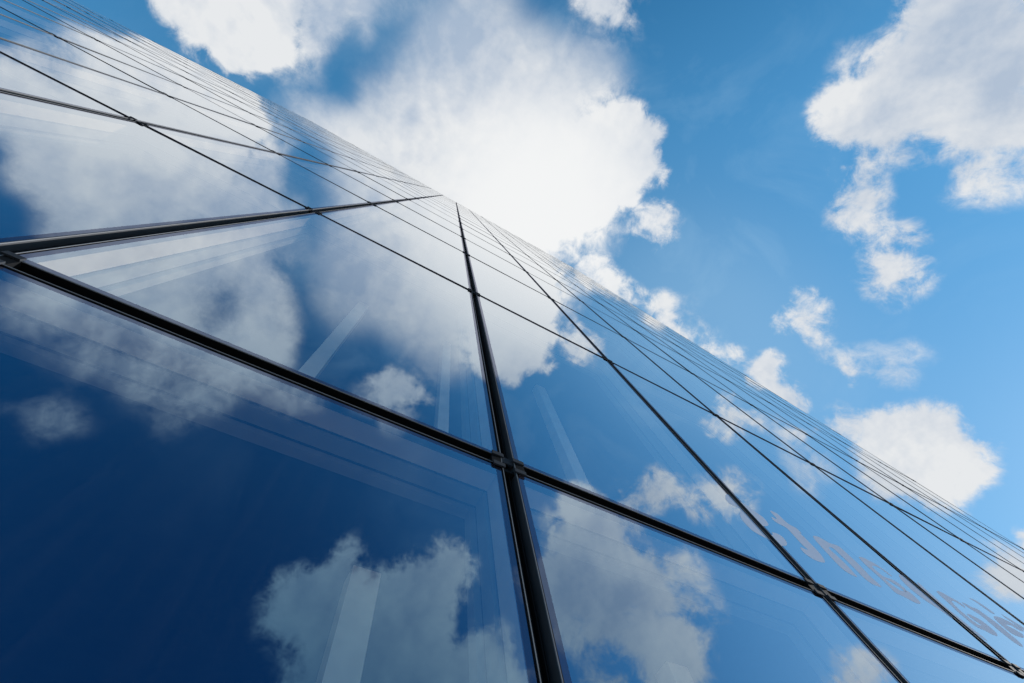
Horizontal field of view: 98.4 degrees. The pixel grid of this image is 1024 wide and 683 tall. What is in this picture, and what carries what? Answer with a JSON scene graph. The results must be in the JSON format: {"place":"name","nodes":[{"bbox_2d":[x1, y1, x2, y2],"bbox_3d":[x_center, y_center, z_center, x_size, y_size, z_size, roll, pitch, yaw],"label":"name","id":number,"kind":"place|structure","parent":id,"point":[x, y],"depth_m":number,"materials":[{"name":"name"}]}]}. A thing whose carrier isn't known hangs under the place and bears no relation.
{"place":"outdoors","nodes":[
{"label":"outdoors","id":0,"kind":"place"},
{"bbox_2d":[0,0,1023,682],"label":"glass building","id":1,"kind":"structure","parent":0,"point":[286,396],"depth_m":2.33,"materials":[{"name":"glass"}]},
{"bbox_2d":[149,0,1023,547],"bbox_3d":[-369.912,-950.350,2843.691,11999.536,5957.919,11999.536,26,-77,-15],"label":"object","id":2,"kind":"structure","parent":0,"point":[501,114],"depth_m":4801.70,"materials":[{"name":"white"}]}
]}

